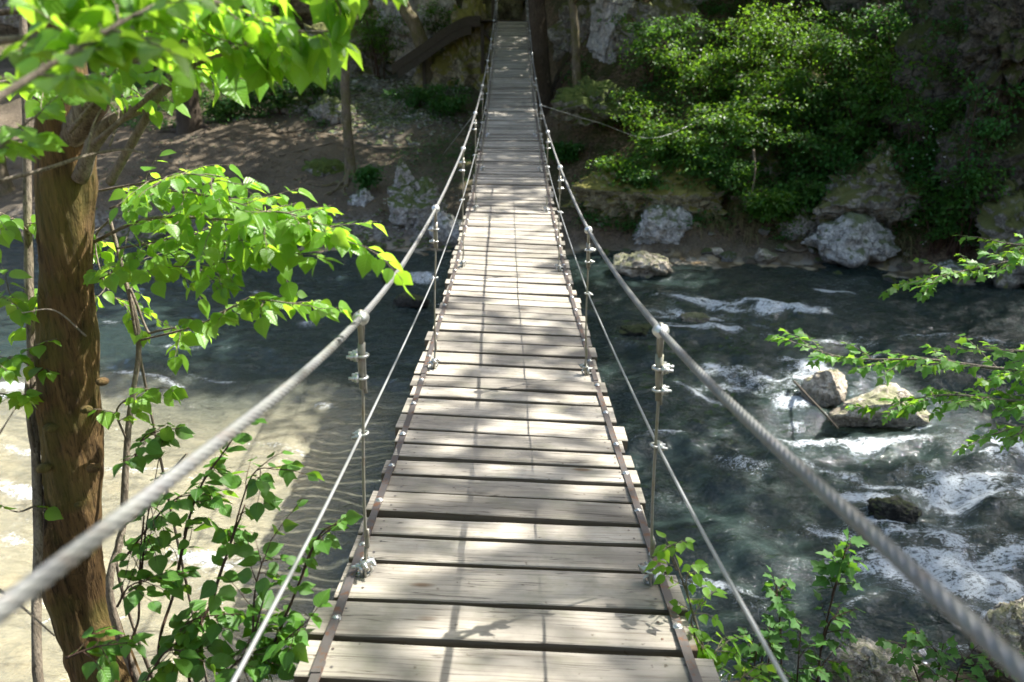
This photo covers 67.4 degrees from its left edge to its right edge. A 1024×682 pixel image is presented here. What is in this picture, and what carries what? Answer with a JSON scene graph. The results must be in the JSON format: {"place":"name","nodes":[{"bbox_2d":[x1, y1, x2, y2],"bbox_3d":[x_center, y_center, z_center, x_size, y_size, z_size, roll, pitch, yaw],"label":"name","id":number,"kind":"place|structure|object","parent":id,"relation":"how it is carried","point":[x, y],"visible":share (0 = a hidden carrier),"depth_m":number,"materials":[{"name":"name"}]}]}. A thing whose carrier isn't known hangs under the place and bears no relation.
{"place":"outdoors","nodes":[
{"label":"outdoors","id":0,"kind":"place"},
{"bbox_2d":[95,74,484,248],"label":"loose gravel","id":1,"kind":"structure","parent":0,"point":[381,110],"depth_m":24.68,"materials":[{"name":"stone"}]},
{"bbox_2d":[0,0,990,681],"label":"ground","id":2,"kind":"structure","parent":0,"point":[688,248],"depth_m":20.79,"materials":[{"name":"soil"}]},
{"bbox_2d":[0,155,14,195],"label":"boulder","id":3,"kind":"object","parent":2,"relation":"on","point":[7,187],"visible":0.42,"depth_m":20.71,"materials":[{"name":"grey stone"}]},
{"bbox_2d":[0,14,62,681],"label":"sapling","id":4,"kind":"object","parent":2,"relation":"on","point":[26,301],"visible":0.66,"depth_m":2.48,"materials":[{"name":"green plant"}]},
{"bbox_2d":[0,0,375,69],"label":"cliff","id":5,"kind":"structure","parent":2,"relation":"on","point":[9,25],"depth_m":29.97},
{"bbox_2d":[154,42,223,134],"bbox_3d":[-10.119,-12.668,21.904,11.010,13.895,10.848,18,27,39],"label":"tree","id":6,"kind":"object","parent":2,"relation":"on","point":[187,124],"visible":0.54,"depth_m":24.40,"materials":[{"name":"brown plant"}]},
{"bbox_2d":[65,418,323,681],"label":"shrub","id":7,"kind":"object","parent":2,"relation":"on","point":[188,645],"visible":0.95,"depth_m":2.29,"materials":[{"name":"green plant"}]},
{"bbox_2d":[0,0,407,681],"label":"tree","id":8,"kind":"object","parent":2,"relation":"on","point":[60,44],"visible":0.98,"depth_m":1.90,"materials":[{"name":"green plant"}]},
{"bbox_2d":[198,91,263,124],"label":"shrub","id":9,"kind":"object","parent":2,"relation":"on","point":[217,112],"visible":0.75,"depth_m":25.22,"materials":[{"name":"green plant"}]},
{"bbox_2d":[83,149,412,681],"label":"sapling","id":10,"kind":"object","parent":2,"relation":"on","point":[286,229],"visible":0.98,"depth_m":2.16,"materials":[{"name":"green plant"}]},
{"bbox_2d":[199,81,296,117],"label":"shrub","id":11,"kind":"object","parent":2,"relation":"on","point":[252,98],"visible":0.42,"depth_m":25.36,"materials":[{"name":"green plant"}]},
{"bbox_2d":[242,77,310,116],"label":"shrub","id":12,"kind":"object","parent":2,"relation":"on","point":[284,99],"visible":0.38,"depth_m":25.66,"materials":[{"name":"green plant"}]},
{"bbox_2d":[215,498,362,681],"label":"shrub","id":13,"kind":"object","parent":2,"relation":"on","point":[270,656],"visible":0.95,"depth_m":2.17,"materials":[{"name":"green plant"}]},
{"bbox_2d":[267,97,311,114],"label":"boulder","id":14,"kind":"object","parent":2,"relation":"on","point":[297,107],"visible":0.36,"depth_m":26.02,"materials":[{"name":"stone"}]},
{"bbox_2d":[286,71,351,101],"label":"shrub","id":15,"kind":"object","parent":2,"relation":"on","point":[315,91],"visible":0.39,"depth_m":25.82,"materials":[{"name":"green plant"}]},
{"bbox_2d":[302,157,343,176],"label":"boulder","id":16,"kind":"object","parent":2,"relation":"on","point":[322,166],"visible":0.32,"depth_m":21.49,"materials":[{"name":"plant"}]},
{"bbox_2d":[308,94,353,124],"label":"boulder","id":17,"kind":"object","parent":2,"relation":"on","point":[326,106],"visible":0.65,"depth_m":25.10,"materials":[{"name":"stone"}]},
{"bbox_2d":[307,54,358,195],"bbox_3d":[-4.508,-10.402,18.495,11.871,13.800,9.624,0,21,0],"label":"tree","id":18,"kind":"object","parent":2,"relation":"on","point":[349,155],"visible":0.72,"depth_m":20.60,"materials":[{"name":"brown plant"}]},
{"bbox_2d":[304,13,391,79],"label":"cliff","id":19,"kind":"structure","parent":2,"relation":"on","point":[356,70],"depth_m":27.58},
{"bbox_2d":[347,188,373,206],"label":"boulder","id":20,"kind":"object","parent":2,"relation":"on","point":[363,197],"visible":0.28,"depth_m":19.58,"materials":[{"name":"stone"}]},
{"bbox_2d":[344,163,386,190],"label":"shrub","id":21,"kind":"object","parent":2,"relation":"on","point":[364,176],"visible":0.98,"depth_m":19.95,"materials":[{"name":"green plant"}]},
{"bbox_2d":[351,5,408,78],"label":"shrub","id":22,"kind":"object","parent":2,"relation":"on","point":[368,29],"visible":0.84,"depth_m":26.87,"materials":[{"name":"green plant"}]},
{"bbox_2d":[355,141,430,149],"bbox_3d":[-3.550,-5.927,23.322,2.705,0.269,0.383,8,23,21],"label":"exposed root","id":23,"kind":"object","parent":2,"relation":"on","point":[360,143],"visible":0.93,"depth_m":23.37,"materials":[{"name":"brown wood"}]},
{"bbox_2d":[399,2,432,88],"bbox_3d":[-3.022,-14.840,24.586,13.222,13.828,10.036,0,21,0],"label":"tree","id":24,"kind":"object","parent":2,"relation":"on","point":[410,17],"visible":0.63,"depth_m":26.09,"materials":[{"name":"brown plant"}]},
{"bbox_2d":[381,83,452,110],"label":"shrub","id":25,"kind":"object","parent":2,"relation":"on","point":[417,98],"visible":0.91,"depth_m":25.07,"materials":[{"name":"green plant"}]},
{"bbox_2d":[387,176,447,229],"bbox_3d":[-2.283,-3.066,18.733,1.478,1.868,1.084,-2,21,-5],"label":"boulder","id":26,"kind":"object","parent":2,"relation":"on","point":[413,202],"visible":0.7,"depth_m":18.32,"materials":[{"name":"stone"}]},
{"bbox_2d":[394,158,413,187],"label":"rock spur","id":27,"kind":"structure","parent":26,"relation":"on","point":[404,175],"depth_m":18.37,"materials":[{"name":"stone"}]},
{"bbox_2d":[373,0,462,75],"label":"cliff","id":28,"kind":"structure","parent":2,"relation":"on","point":[389,7],"depth_m":27.03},
{"bbox_2d":[418,0,459,52],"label":"shrub","id":29,"kind":"object","parent":2,"relation":"on","point":[431,10],"visible":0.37,"depth_m":26.30,"materials":[{"name":"green plant"}]},
{"bbox_2d":[429,209,461,245],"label":"boulder","id":30,"kind":"object","parent":2,"relation":"on","point":[445,221],"visible":0.45,"depth_m":17.79,"materials":[{"name":"stone"}]},
{"bbox_2d":[422,84,471,114],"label":"shrub","id":31,"kind":"object","parent":2,"relation":"on","point":[453,104],"visible":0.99,"depth_m":24.77,"materials":[{"name":"green plant"}]},
{"bbox_2d":[411,0,496,93],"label":"cliff","id":32,"kind":"structure","parent":2,"relation":"on","point":[460,58],"depth_m":26.15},
{"bbox_2d":[391,16,526,90],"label":"wooden steps","id":33,"kind":"structure","parent":2,"relation":"on","point":[431,46],"depth_m":25.50,"materials":[{"name":"brown wood"}]},
{"bbox_2d":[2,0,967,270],"bbox_3d":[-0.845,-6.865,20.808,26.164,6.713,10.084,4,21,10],"label":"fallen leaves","id":34,"kind":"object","parent":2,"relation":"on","point":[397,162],"depth_m":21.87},
{"bbox_2d":[481,0,525,22],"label":"cliff","id":35,"kind":"structure","parent":2,"relation":"on","point":[510,9],"depth_m":28.72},
{"bbox_2d":[0,0,1023,681],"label":"suspension footbridge","id":36,"kind":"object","parent":2,"relation":"on","point":[504,532],"visible":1,"depth_m":2.82,"materials":[{"name":"grey wood"}]},
{"bbox_2d":[102,0,967,246],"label":"undergrowth","id":37,"kind":"object","parent":2,"relation":"on","point":[643,89],"visible":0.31,"depth_m":20.03,"materials":[{"name":"green plant"}]},
{"bbox_2d":[528,0,587,124],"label":"tree","id":38,"kind":"object","parent":2,"relation":"on","point":[537,23],"visible":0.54,"depth_m":21.94,"materials":[{"name":"brown plant"}]},
{"bbox_2d":[543,137,587,165],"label":"shrub","id":39,"kind":"object","parent":2,"relation":"on","point":[563,150],"visible":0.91,"depth_m":19.65,"materials":[{"name":"green plant"}]},
{"bbox_2d":[547,0,595,63],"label":"cliff","id":40,"kind":"structure","parent":2,"relation":"on","point":[559,34],"depth_m":22.85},
{"bbox_2d":[568,0,581,86],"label":"tree","id":41,"kind":"object","parent":2,"relation":"on","point":[575,48],"visible":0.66,"depth_m":20.80,"materials":[{"name":"brown plant"}]},
{"bbox_2d":[549,75,634,126],"bbox_3d":[1.983,-5.969,19.187,2.163,1.256,1.640,0,21,-1],"label":"boulder","id":42,"kind":"object","parent":2,"relation":"on","point":[583,97],"visible":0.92,"depth_m":18.80,"materials":[{"name":"plant"}]},
{"bbox_2d":[586,0,635,63],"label":"cliff","id":43,"kind":"structure","parent":2,"relation":"on","point":[601,44],"depth_m":21.26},
{"bbox_2d":[584,155,650,198],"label":"shrub","id":44,"kind":"object","parent":2,"relation":"on","point":[613,164],"visible":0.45,"depth_m":17.61,"materials":[{"name":"green plant"}]},
{"bbox_2d":[593,83,655,138],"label":"shrub","id":45,"kind":"object","parent":2,"relation":"on","point":[634,99],"visible":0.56,"depth_m":19.17,"materials":[{"name":"green plant"}]},
{"bbox_2d":[608,153,680,208],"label":"shrub","id":46,"kind":"object","parent":2,"relation":"on","point":[641,176],"visible":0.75,"depth_m":17.38,"materials":[{"name":"green plant"}]},
{"bbox_2d":[561,160,728,223],"bbox_3d":[3.095,-3.351,18.276,3.891,1.909,1.972,2,21,5],"label":"boulder","id":47,"kind":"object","parent":2,"relation":"on","point":[591,190],"depth_m":17.59,"materials":[{"name":"stone"}]},
{"bbox_2d":[614,0,711,62],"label":"cliff","id":48,"kind":"structure","parent":2,"relation":"on","point":[640,9],"depth_m":20.49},
{"bbox_2d":[632,205,693,244],"bbox_3d":[3.483,-2.475,17.703,1.498,1.394,1.064,-1,21,-3],"label":"boulder","id":49,"kind":"object","parent":2,"relation":"on","point":[666,224],"visible":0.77,"depth_m":17.31,"materials":[{"name":"stone"}]},
{"bbox_2d":[597,9,729,88],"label":"shrub","id":50,"kind":"object","parent":2,"relation":"on","point":[665,31],"visible":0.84,"depth_m":19.45,"materials":[{"name":"green plant"}]},
{"bbox_2d":[609,100,732,185],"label":"shrub","id":51,"kind":"object","parent":2,"relation":"on","point":[647,134],"visible":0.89,"depth_m":17.63,"materials":[{"name":"green plant"}]},
{"bbox_2d":[640,126,762,188],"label":"shrub","id":52,"kind":"object","parent":2,"relation":"on","point":[701,148],"visible":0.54,"depth_m":17.34,"materials":[{"name":"green plant"}]},
{"bbox_2d":[634,30,780,104],"bbox_3d":[4.846,-6.695,18.986,3.393,1.892,2.808,15,26,35],"label":"shrub","id":53,"kind":"object","parent":2,"relation":"on","point":[705,67],"visible":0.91,"depth_m":18.88,"materials":[{"name":"green plant"}]},
{"bbox_2d":[652,136,765,203],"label":"shrub","id":54,"kind":"object","parent":2,"relation":"on","point":[725,170],"visible":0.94,"depth_m":17.07,"materials":[{"name":"green plant"}]},
{"bbox_2d":[644,530,776,681],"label":"shrub","id":55,"kind":"object","parent":2,"relation":"on","point":[700,637],"visible":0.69,"depth_m":2.31,"materials":[{"name":"green plant"}]},
{"bbox_2d":[655,74,808,174],"bbox_3d":[5.032,-4.891,17.883,3.405,2.492,3.023,6,22,16],"label":"shrub","id":56,"kind":"object","parent":2,"relation":"on","point":[738,121],"visible":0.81,"depth_m":17.34,"materials":[{"name":"green plant"}]},
{"bbox_2d":[710,143,792,176],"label":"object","id":57,"kind":"structure","parent":2,"relation":"on","point":[768,155],"depth_m":18.14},
{"bbox_2d":[728,188,775,220],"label":"boulder","id":58,"kind":"object","parent":2,"relation":"on","point":[735,198],"visible":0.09,"depth_m":17.69,"materials":[{"name":"stone"}]},
{"bbox_2d":[569,157,949,267],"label":"hanging grass","id":59,"kind":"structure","parent":2,"relation":"on","point":[751,235],"depth_m":17.33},
{"bbox_2d":[690,46,830,141],"bbox_3d":[5.823,-5.883,18.417,3.212,2.225,2.751,10,23,25],"label":"shrub","id":60,"kind":"object","parent":2,"relation":"on","point":[777,88],"visible":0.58,"depth_m":18.10,"materials":[{"name":"green plant"}]},
{"bbox_2d":[697,0,827,79],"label":"shrub","id":61,"kind":"object","parent":2,"relation":"on","point":[742,24],"visible":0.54,"depth_m":19.32,"materials":[{"name":"green plant"}]},
{"bbox_2d":[753,248,778,263],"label":"boulder","id":62,"kind":"object","parent":2,"relation":"on","point":[764,256],"visible":0.94,"depth_m":16.65,"materials":[{"name":"stone"}]},
{"bbox_2d":[727,183,809,229],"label":"shrub","id":63,"kind":"object","parent":2,"relation":"on","point":[761,213],"visible":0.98,"depth_m":16.74,"materials":[{"name":"green plant"}]},
{"bbox_2d":[716,565,829,681],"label":"sapling","id":64,"kind":"object","parent":2,"relation":"on","point":[754,651],"visible":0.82,"depth_m":2.54,"materials":[{"name":"green plant"}]},
{"bbox_2d":[683,0,869,12],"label":"cliff","id":65,"kind":"structure","parent":2,"relation":"on","point":[836,3],"depth_m":20.43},
{"bbox_2d":[742,172,842,223],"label":"shrub","id":66,"kind":"object","parent":2,"relation":"on","point":[809,192],"visible":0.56,"depth_m":16.78,"materials":[{"name":"green plant"}]},
{"bbox_2d":[784,243,807,252],"bbox_3d":[6.298,-2.040,16.851,0.666,0.175,0.225,3,21,8],"label":"driftwood","id":67,"kind":"object","parent":2,"relation":"on","point":[790,248],"visible":0.95,"depth_m":16.81,"materials":[{"name":"brown wood"}]},
{"bbox_2d":[775,203,820,240],"bbox_3d":[6.429,-2.529,17.229,1.051,1.191,0.639,17,27,38],"label":"boulder","id":68,"kind":"object","parent":2,"relation":"on","point":[807,222],"visible":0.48,"depth_m":16.97,"materials":[{"name":"stone"}]},
{"bbox_2d":[728,12,894,85],"bbox_3d":[7.061,-7.080,18.781,3.616,1.764,3.442,0,21,0],"label":"shrub","id":69,"kind":"object","parent":2,"relation":"on","point":[788,55],"visible":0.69,"depth_m":18.77,"materials":[{"name":"green plant"}]},
{"bbox_2d":[746,82,880,182],"bbox_3d":[6.655,-4.492,17.161,2.867,2.417,2.325,0,21,0],"label":"shrub","id":70,"kind":"object","parent":2,"relation":"on","point":[852,130],"visible":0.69,"depth_m":17.08,"materials":[{"name":"green plant"}]},
{"bbox_2d":[767,63,880,148],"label":"shrub","id":71,"kind":"object","parent":2,"relation":"on","point":[819,105],"visible":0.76,"depth_m":17.75,"materials":[{"name":"green plant"}]},
{"bbox_2d":[775,131,872,200],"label":"shrub","id":72,"kind":"object","parent":2,"relation":"on","point":[843,161],"visible":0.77,"depth_m":16.93,"materials":[{"name":"green plant"}]},
{"bbox_2d":[790,528,868,681],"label":"sapling","id":73,"kind":"object","parent":2,"relation":"on","point":[845,564],"visible":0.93,"depth_m":2.59,"materials":[{"name":"green plant"}]},
{"bbox_2d":[785,0,913,129],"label":"shrub","id":74,"kind":"object","parent":2,"relation":"on","point":[829,38],"visible":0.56,"depth_m":17.53,"materials":[{"name":"green plant"}]},
{"bbox_2d":[801,211,900,267],"bbox_3d":[7.333,-2.165,16.669,1.870,1.388,1.647,-11,24,-27],"label":"boulder","id":75,"kind":"object","parent":2,"relation":"on","point":[851,239],"visible":0.89,"depth_m":16.11,"materials":[{"name":"stone"}]},
{"bbox_2d":[811,69,905,154],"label":"shrub","id":76,"kind":"object","parent":2,"relation":"on","point":[869,95],"visible":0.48,"depth_m":16.90,"materials":[{"name":"green plant"}]},
{"bbox_2d":[811,138,943,230],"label":"cliff","id":77,"kind":"structure","parent":2,"relation":"on","point":[877,190],"depth_m":16.21,"materials":[{"name":"stone"}]},
{"bbox_2d":[816,35,939,152],"bbox_3d":[8.538,-5.473,17.270,3.009,2.627,2.853,-10,23,-25],"label":"shrub","id":78,"kind":"object","parent":2,"relation":"on","point":[883,60],"visible":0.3,"depth_m":16.98,"materials":[{"name":"green plant"}]},
{"bbox_2d":[860,0,912,67],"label":"cliff","id":79,"kind":"structure","parent":2,"relation":"on","point":[880,2],"depth_m":18.33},
{"bbox_2d":[764,233,1023,455],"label":"tree","id":80,"kind":"object","parent":2,"relation":"on","point":[1014,405],"visible":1,"depth_m":4.26,"materials":[{"name":"green plant"}]},
{"bbox_2d":[827,0,963,100],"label":"shrub","id":81,"kind":"object","parent":2,"relation":"on","point":[895,20],"visible":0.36,"depth_m":16.76,"materials":[{"name":"green plant"}]},
{"bbox_2d":[831,40,965,141],"bbox_3d":[8.637,-4.926,16.631,3.195,3.008,2.786,0,21,0],"label":"shrub","id":82,"kind":"object","parent":2,"relation":"on","point":[889,70],"visible":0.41,"depth_m":16.05,"materials":[{"name":"green plant"}]},
{"bbox_2d":[896,263,912,271],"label":"shore stone","id":83,"kind":"object","parent":2,"relation":"on","point":[903,267],"visible":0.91,"depth_m":16.12,"materials":[{"name":"stone"}]},
{"bbox_2d":[857,131,952,230],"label":"shrub","id":84,"kind":"object","parent":2,"relation":"on","point":[916,163],"visible":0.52,"depth_m":15.94,"materials":[{"name":"green plant"}]},
{"bbox_2d":[874,81,975,216],"bbox_3d":[8.755,-3.766,15.930,2.534,3.093,1.871,11,23,26],"label":"shrub","id":85,"kind":"object","parent":2,"relation":"on","point":[917,117],"visible":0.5,"depth_m":15.75,"materials":[{"name":"green plant"}]},
{"bbox_2d":[897,13,970,122],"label":"shrub","id":86,"kind":"object","parent":2,"relation":"on","point":[951,51],"visible":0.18,"depth_m":15.62,"materials":[{"name":"green plant"}]},
{"bbox_2d":[900,173,981,255],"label":"shrub","id":87,"kind":"object","parent":2,"relation":"on","point":[934,209],"visible":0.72,"depth_m":15.74,"materials":[{"name":"green plant"}]},
{"bbox_2d":[865,0,1023,244],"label":"cliff","id":88,"kind":"structure","parent":2,"relation":"on","point":[909,39],"depth_m":15.93,"materials":[{"name":"stone"}]},
{"bbox_2d":[890,97,963,168],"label":"shrub","id":89,"kind":"object","parent":88,"relation":"on","point":[929,130],"visible":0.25,"depth_m":15.85,"materials":[{"name":"green plant"}]},
{"bbox_2d":[931,110,994,197],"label":"cliff","id":90,"kind":"structure","parent":88,"relation":"attached to","point":[945,163],"depth_m":15.40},
{"bbox_2d":[952,0,1023,118],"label":"cliff","id":91,"kind":"structure","parent":88,"relation":"attached to","point":[990,47],"depth_m":14.30,"materials":[{"name":"stone"}]},
{"bbox_2d":[875,622,1023,681],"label":"sapling","id":92,"kind":"object","parent":2,"relation":"on","point":[921,641],"visible":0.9,"depth_m":3.05,"materials":[{"name":"green plant"}]},
{"bbox_2d":[921,162,1014,256],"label":"shrub","id":93,"kind":"object","parent":2,"relation":"on","point":[980,187],"visible":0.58,"depth_m":15.14,"materials":[{"name":"green plant"}]},
{"bbox_2d":[929,68,1023,262],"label":"shrub","id":94,"kind":"object","parent":2,"relation":"on","point":[989,128],"visible":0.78,"depth_m":14.66,"materials":[{"name":"green plant"}]},
{"bbox_2d":[968,596,1023,681],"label":"boulder","id":95,"kind":"object","parent":2,"relation":"on","point":[1004,620],"visible":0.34,"depth_m":5.64,"materials":[{"name":"stone"}]},
{"bbox_2d":[974,179,1023,288],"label":"cliff","id":96,"kind":"structure","parent":2,"relation":"on","point":[999,220],"depth_m":14.70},
{"bbox_2d":[0,236,1023,681],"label":"river water","id":97,"kind":"structure","parent":0,"point":[758,506],"depth_m":9.29,"materials":[{"name":"liquid"}]},
{"bbox_2d":[392,292,429,307],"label":"boulder","id":98,"kind":"object","parent":97,"relation":"in","point":[405,299],"visible":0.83,"depth_m":13.67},
{"bbox_2d":[619,324,651,335],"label":"boulder","id":99,"kind":"object","parent":97,"relation":"in","point":[638,329],"visible":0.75,"depth_m":12.49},
{"bbox_2d":[613,251,673,278],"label":"boulder","id":100,"kind":"object","parent":97,"relation":"in","point":[646,264],"visible":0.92,"depth_m":15.54,"materials":[{"name":"stone"}]},
{"bbox_2d":[679,312,710,322],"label":"boulder","id":101,"kind":"object","parent":97,"relation":"on","point":[701,317],"visible":0.98,"depth_m":13.17,"materials":[{"name":"stone"}]},
{"bbox_2d":[718,251,736,261],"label":"shore stone","id":102,"kind":"object","parent":97,"relation":"on","point":[728,256],"visible":1,"depth_m":16.83,"materials":[{"name":"stone"}]},
{"bbox_2d":[799,368,847,407],"bbox_3d":[4.137,0.633,10.195,0.585,0.586,0.468,10,23,24],"label":"boulder","id":103,"kind":"object","parent":97,"relation":"in","point":[825,388],"visible":0.92,"depth_m":10.06,"materials":[{"name":"stone"}]},
{"bbox_2d":[793,380,837,428],"bbox_3d":[3.834,0.727,9.844,0.208,0.202,1.349,0,21,0],"label":"driftwood","id":104,"kind":"object","parent":103,"relation":"on","point":[809,397],"visible":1,"depth_m":9.53,"materials":[{"name":"brown wood"}]},
{"bbox_2d":[824,634,930,681],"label":"boulder","id":105,"kind":"object","parent":97,"relation":"on","point":[867,659],"visible":0.66,"depth_m":5.51,"materials":[{"name":"stone"}]},
{"bbox_2d":[826,382,930,428],"bbox_3d":[4.525,0.836,9.649,1.336,0.562,0.681,-1,21,-3],"label":"boulder","id":106,"kind":"object","parent":97,"relation":"in","point":[841,416],"visible":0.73,"depth_m":9.44,"materials":[{"name":"stone"}]},
{"bbox_2d":[882,275,897,283],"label":"shore stone","id":107,"kind":"object","parent":97,"relation":"in","point":[889,278],"visible":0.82,"depth_m":15.46,"materials":[{"name":"stone"}]},
{"bbox_2d":[866,495,921,523],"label":"boulder","id":108,"kind":"object","parent":97,"relation":"in","point":[897,508],"visible":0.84,"depth_m":7.55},
{"bbox_2d":[930,259,978,278],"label":"boulder","id":109,"kind":"object","parent":97,"relation":"in","point":[953,265],"visible":0.49,"depth_m":15.66,"materials":[{"name":"stone"}]},
{"bbox_2d":[943,129,1023,219],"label":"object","id":110,"kind":"structure","parent":0,"point":[1012,157],"depth_m":14.78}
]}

